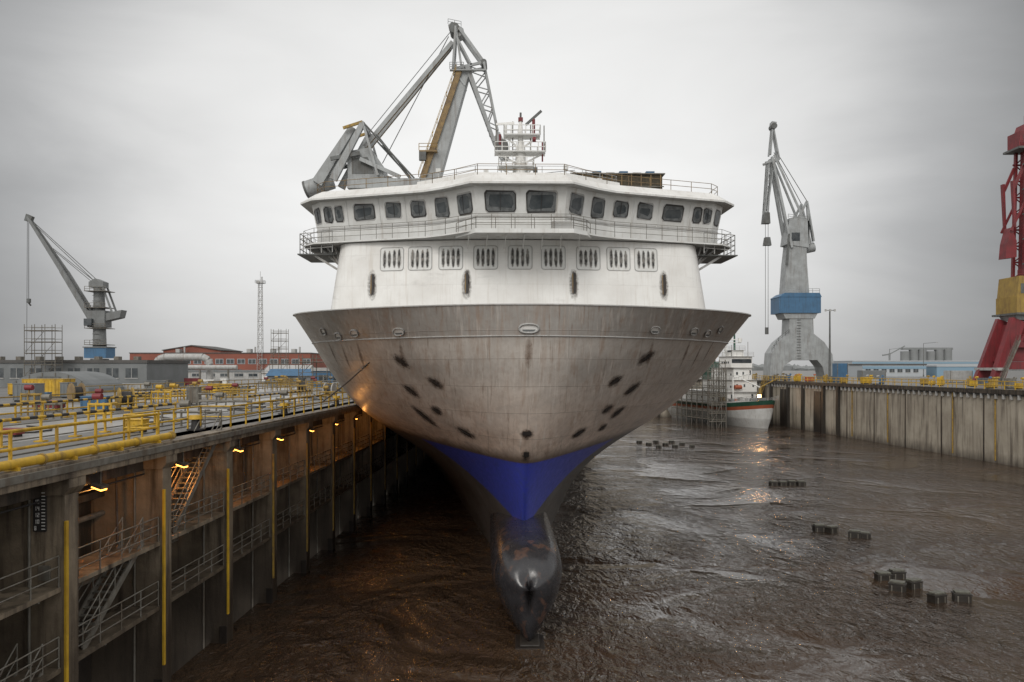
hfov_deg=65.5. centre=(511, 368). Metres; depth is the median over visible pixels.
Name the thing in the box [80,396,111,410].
tool container
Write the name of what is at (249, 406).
cable on ground
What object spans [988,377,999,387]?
valve stand
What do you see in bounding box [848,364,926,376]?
quay office
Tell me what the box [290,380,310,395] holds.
pipe stand
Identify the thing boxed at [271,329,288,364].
scaffold tower
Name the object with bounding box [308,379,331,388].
pipe stand
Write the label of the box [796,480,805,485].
dock block
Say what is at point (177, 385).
pipe stand
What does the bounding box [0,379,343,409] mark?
inland guard rail
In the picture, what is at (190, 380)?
tool container
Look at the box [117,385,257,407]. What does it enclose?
striped barrier
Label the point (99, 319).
harbour jib crane
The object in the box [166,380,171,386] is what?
tool container
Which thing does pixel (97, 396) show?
pipe stand
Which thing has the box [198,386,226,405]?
pipe stand
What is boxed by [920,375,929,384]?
service cabinet
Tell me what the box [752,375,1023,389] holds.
quay guard rail
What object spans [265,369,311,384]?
blue shed
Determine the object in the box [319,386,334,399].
pipe stand
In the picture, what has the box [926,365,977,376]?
store
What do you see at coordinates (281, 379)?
pipe stand
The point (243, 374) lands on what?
grey workshop
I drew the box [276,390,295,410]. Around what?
pipe stand
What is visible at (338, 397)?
mooring bollard
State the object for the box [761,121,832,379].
portal crane
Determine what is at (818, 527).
dock block
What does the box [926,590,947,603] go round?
dock block
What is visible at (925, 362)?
long quay shed
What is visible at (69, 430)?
service road
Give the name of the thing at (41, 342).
scaffold tower
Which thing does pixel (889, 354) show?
harbour crane
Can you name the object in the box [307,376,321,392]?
pipe stand
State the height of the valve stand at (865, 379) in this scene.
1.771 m
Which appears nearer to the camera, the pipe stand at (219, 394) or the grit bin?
the grit bin
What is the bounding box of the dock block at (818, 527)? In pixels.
[812,523,825,531]
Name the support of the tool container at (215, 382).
on the ground at (1010, 374)
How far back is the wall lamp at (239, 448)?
43.60 m
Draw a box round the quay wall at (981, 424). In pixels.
[757,380,1023,467]
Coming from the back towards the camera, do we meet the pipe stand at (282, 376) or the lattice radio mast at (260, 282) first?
the lattice radio mast at (260, 282)
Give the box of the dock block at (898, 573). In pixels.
[887,568,906,578]
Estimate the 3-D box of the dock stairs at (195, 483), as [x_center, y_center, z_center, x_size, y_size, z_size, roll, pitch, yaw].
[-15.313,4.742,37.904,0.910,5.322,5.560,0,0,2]
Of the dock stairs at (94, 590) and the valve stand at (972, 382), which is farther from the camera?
the valve stand at (972, 382)
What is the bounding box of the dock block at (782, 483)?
[778,481,787,485]
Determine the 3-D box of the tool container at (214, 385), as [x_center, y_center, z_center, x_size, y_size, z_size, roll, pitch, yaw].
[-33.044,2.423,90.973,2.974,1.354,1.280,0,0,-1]
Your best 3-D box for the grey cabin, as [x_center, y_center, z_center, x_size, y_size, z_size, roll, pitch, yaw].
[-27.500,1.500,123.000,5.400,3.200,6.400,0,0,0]
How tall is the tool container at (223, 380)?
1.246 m
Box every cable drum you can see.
[67,383,85,399]
[117,387,134,407]
[298,379,306,392]
[323,383,336,396]
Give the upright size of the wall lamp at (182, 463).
0.880 m
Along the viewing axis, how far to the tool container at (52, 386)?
84.80 m
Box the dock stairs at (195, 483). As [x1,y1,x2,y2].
[171,409,221,533]
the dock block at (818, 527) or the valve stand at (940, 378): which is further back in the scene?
the valve stand at (940, 378)
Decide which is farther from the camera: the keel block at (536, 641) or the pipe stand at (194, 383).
the pipe stand at (194, 383)
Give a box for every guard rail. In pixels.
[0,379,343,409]
[0,392,354,471]
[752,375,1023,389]
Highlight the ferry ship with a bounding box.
[293,110,750,641]
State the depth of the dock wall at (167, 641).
38.48 m
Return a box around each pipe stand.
[20,385,48,415]
[36,394,65,418]
[87,393,117,422]
[95,389,116,407]
[137,382,161,402]
[151,385,172,404]
[155,383,185,401]
[161,400,220,425]
[167,384,185,397]
[187,382,205,396]
[189,379,207,391]
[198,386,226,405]
[198,392,251,413]
[221,383,255,400]
[258,377,277,390]
[276,378,289,389]
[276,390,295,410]
[277,375,289,385]
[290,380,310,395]
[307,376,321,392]
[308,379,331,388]
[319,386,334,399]
[321,376,339,388]
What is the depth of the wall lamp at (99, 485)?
29.78 m
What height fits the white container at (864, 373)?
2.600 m
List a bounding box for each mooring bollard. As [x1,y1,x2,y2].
[186,415,203,430]
[278,403,290,413]
[332,396,340,404]
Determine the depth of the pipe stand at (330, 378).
102.69 m
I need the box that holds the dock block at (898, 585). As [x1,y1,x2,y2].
[888,579,906,592]
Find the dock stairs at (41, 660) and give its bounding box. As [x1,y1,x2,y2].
[0,643,42,681]
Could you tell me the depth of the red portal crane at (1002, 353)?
149.30 m
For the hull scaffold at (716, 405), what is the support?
in the water
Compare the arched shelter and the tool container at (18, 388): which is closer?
the tool container at (18, 388)
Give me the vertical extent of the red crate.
0.390 m
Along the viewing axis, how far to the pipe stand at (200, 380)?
95.44 m
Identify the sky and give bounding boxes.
[0,0,1023,365]
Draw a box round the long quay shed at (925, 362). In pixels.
[833,361,978,372]
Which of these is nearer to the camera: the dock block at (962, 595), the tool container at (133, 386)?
the dock block at (962, 595)
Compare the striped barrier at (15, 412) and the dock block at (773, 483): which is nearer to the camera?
the striped barrier at (15, 412)
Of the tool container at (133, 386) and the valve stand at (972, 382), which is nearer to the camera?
the tool container at (133, 386)
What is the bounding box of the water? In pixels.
[171,417,1023,681]
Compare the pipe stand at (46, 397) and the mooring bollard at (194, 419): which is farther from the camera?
the pipe stand at (46, 397)
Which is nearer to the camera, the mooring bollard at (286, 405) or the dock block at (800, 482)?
the mooring bollard at (286, 405)
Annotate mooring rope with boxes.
[322,362,369,401]
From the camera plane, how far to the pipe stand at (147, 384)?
70.67 m
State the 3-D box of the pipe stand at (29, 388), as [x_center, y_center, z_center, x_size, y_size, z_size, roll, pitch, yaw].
[-31.581,2.092,53.047,1.454,2.017,1.780,0,0,2]
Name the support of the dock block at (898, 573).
in the water
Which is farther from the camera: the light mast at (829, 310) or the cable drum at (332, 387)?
the light mast at (829, 310)
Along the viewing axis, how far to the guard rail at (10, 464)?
29.98 m
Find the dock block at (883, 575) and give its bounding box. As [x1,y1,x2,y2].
[873,571,892,580]
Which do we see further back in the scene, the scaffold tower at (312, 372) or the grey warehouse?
the grey warehouse
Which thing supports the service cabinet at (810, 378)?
on the ground at (1010, 374)
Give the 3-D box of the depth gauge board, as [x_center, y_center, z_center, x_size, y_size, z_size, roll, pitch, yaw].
[-15.767,4.750,26.597,0.430,1.400,0.077,0,0,2]
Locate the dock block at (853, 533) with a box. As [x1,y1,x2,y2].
[848,529,860,538]
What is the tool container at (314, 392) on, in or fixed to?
on the service road
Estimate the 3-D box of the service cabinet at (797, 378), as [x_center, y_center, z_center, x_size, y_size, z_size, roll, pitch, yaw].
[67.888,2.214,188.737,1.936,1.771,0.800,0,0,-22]
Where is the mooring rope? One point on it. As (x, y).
(347, 382)
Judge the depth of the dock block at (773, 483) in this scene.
94.75 m
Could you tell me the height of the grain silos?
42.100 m
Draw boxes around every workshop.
[188,370,262,378]
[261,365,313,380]
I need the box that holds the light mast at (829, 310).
[825,309,835,375]
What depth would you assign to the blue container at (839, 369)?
174.81 m
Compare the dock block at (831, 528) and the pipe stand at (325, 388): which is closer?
the dock block at (831, 528)
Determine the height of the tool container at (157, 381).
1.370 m
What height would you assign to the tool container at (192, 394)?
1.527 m
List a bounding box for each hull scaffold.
[672,360,725,426]
[709,368,726,427]
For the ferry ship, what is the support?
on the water
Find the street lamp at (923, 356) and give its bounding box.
[923,342,938,376]
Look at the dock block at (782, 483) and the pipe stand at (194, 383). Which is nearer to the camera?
the pipe stand at (194, 383)
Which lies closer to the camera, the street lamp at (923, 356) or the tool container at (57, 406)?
the tool container at (57, 406)
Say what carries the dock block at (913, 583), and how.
in the water
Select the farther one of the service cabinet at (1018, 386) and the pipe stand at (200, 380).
the service cabinet at (1018, 386)
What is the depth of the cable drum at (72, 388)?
72.75 m
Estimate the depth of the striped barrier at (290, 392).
64.74 m
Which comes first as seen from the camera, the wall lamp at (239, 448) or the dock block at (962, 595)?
the wall lamp at (239, 448)
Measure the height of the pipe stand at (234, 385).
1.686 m
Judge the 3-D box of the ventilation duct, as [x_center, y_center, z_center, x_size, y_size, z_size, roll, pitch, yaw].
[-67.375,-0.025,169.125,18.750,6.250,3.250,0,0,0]
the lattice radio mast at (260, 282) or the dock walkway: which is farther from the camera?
the lattice radio mast at (260, 282)
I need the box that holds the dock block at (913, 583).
[903,577,922,589]
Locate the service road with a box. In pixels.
[0,385,350,457]
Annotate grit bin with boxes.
[125,418,149,432]
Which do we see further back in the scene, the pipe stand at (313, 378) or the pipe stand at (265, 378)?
the pipe stand at (265, 378)
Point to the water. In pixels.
(711, 556)
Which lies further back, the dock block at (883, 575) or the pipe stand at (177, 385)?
the pipe stand at (177, 385)
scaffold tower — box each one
[24,324,62,375]
[261,359,306,373]
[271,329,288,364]
[298,355,330,388]
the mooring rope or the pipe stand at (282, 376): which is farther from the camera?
the pipe stand at (282, 376)
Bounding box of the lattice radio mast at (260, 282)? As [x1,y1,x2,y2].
[255,271,265,369]
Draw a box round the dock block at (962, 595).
[951,589,972,602]
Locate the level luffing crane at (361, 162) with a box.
[302,19,508,391]
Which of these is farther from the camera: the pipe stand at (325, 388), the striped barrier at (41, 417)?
the pipe stand at (325, 388)
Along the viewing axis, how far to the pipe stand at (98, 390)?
61.37 m
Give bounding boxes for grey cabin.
[311,368,335,388]
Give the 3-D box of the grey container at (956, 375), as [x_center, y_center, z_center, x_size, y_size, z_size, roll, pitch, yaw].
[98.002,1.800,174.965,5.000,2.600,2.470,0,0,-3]
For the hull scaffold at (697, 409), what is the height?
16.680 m
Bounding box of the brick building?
[130,345,326,369]
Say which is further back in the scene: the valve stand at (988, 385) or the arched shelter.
the valve stand at (988, 385)
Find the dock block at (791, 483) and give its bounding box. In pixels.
[787,480,795,485]
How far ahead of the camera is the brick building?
300.00 m
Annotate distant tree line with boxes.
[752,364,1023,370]
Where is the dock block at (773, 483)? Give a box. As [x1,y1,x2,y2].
[769,480,778,485]
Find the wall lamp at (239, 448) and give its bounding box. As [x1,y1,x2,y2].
[234,439,243,451]
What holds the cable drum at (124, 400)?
on the ground at (1010, 374)
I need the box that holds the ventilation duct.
[154,354,237,382]
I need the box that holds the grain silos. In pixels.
[900,348,952,360]
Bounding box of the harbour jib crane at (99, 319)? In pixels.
[24,214,126,359]
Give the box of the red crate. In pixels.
[3,428,24,436]
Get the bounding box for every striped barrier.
[0,394,148,422]
[0,403,179,447]
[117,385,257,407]
[247,390,310,410]
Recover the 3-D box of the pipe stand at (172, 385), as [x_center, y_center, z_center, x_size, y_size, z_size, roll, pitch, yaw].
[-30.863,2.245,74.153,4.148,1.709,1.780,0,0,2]
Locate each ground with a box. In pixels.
[0,371,1023,461]
[25,425,52,433]
[227,403,265,410]
[301,396,323,400]
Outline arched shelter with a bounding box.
[14,371,124,393]
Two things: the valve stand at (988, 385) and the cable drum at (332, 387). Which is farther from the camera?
the valve stand at (988, 385)
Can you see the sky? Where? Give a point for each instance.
(168, 147)
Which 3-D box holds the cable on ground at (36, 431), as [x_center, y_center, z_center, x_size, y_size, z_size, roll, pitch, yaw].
[-23.171,3.040,36.398,2.262,0.078,12.024,0,0,-13]
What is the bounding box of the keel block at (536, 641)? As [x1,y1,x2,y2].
[515,633,544,648]
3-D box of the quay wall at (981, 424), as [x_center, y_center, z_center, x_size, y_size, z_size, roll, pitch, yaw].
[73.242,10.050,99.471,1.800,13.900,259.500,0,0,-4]
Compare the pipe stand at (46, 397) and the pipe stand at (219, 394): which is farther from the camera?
the pipe stand at (219, 394)
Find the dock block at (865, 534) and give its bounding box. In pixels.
[860,531,870,538]
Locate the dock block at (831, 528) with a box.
[825,525,838,532]
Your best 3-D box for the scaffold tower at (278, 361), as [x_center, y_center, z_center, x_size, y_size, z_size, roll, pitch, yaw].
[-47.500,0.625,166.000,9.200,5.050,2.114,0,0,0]
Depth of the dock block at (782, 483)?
94.85 m
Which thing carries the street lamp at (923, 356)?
on the ground at (1010, 374)
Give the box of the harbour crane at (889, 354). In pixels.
[882,346,904,360]
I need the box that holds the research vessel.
[668,335,777,428]
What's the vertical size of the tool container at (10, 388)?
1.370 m
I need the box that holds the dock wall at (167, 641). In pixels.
[0,401,430,681]
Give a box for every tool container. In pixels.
[8,383,12,395]
[12,383,44,401]
[21,379,74,395]
[32,400,65,408]
[59,382,76,397]
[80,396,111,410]
[123,383,145,390]
[146,380,166,387]
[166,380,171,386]
[184,378,200,384]
[186,387,201,404]
[202,379,216,382]
[208,381,221,383]
[208,384,236,395]
[220,378,227,383]
[313,389,322,394]
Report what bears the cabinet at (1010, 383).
on the ground at (1010, 374)
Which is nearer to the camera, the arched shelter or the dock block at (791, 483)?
the dock block at (791, 483)
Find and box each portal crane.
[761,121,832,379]
[972,124,1023,384]
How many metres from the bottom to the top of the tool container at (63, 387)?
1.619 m
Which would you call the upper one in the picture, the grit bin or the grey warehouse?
the grey warehouse
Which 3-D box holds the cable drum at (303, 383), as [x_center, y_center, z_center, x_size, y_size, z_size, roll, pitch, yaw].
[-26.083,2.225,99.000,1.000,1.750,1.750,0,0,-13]
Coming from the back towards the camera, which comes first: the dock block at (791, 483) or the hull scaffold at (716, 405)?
the hull scaffold at (716, 405)
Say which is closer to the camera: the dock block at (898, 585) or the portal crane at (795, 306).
the dock block at (898, 585)
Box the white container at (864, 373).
[857,370,885,380]
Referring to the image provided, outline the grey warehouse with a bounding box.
[0,356,189,386]
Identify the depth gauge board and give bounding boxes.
[33,492,46,531]
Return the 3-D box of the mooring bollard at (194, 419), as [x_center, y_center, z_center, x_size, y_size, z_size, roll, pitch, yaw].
[-15.896,2.725,40.000,0.840,0.750,0.819,0,0,0]
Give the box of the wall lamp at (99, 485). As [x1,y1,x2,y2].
[90,471,108,490]
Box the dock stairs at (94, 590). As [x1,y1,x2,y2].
[79,517,143,649]
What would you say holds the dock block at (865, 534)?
in the water
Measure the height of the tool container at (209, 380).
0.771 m
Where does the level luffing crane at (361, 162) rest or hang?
on the ground at (1010, 374)
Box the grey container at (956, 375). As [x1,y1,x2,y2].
[944,371,972,382]
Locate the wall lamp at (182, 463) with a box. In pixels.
[175,452,188,467]
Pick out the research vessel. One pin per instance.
(748, 406)
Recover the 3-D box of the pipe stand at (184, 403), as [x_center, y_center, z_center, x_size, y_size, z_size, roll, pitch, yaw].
[-17.202,2.406,43.426,3.267,1.388,1.780,0,0,2]
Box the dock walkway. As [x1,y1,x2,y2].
[0,427,414,681]
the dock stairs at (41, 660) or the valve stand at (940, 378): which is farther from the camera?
the valve stand at (940, 378)
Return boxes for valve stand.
[860,375,871,383]
[937,376,943,385]
[969,376,978,386]
[985,377,995,387]
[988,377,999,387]
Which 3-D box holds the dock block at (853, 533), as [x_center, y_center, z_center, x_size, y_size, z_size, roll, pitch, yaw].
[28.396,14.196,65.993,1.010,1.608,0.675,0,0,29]
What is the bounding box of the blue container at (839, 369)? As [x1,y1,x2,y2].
[832,363,847,381]
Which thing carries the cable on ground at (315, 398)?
on the service road
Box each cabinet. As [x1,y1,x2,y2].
[794,374,801,380]
[805,374,815,381]
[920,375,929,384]
[1004,377,1016,388]
[1014,377,1023,388]

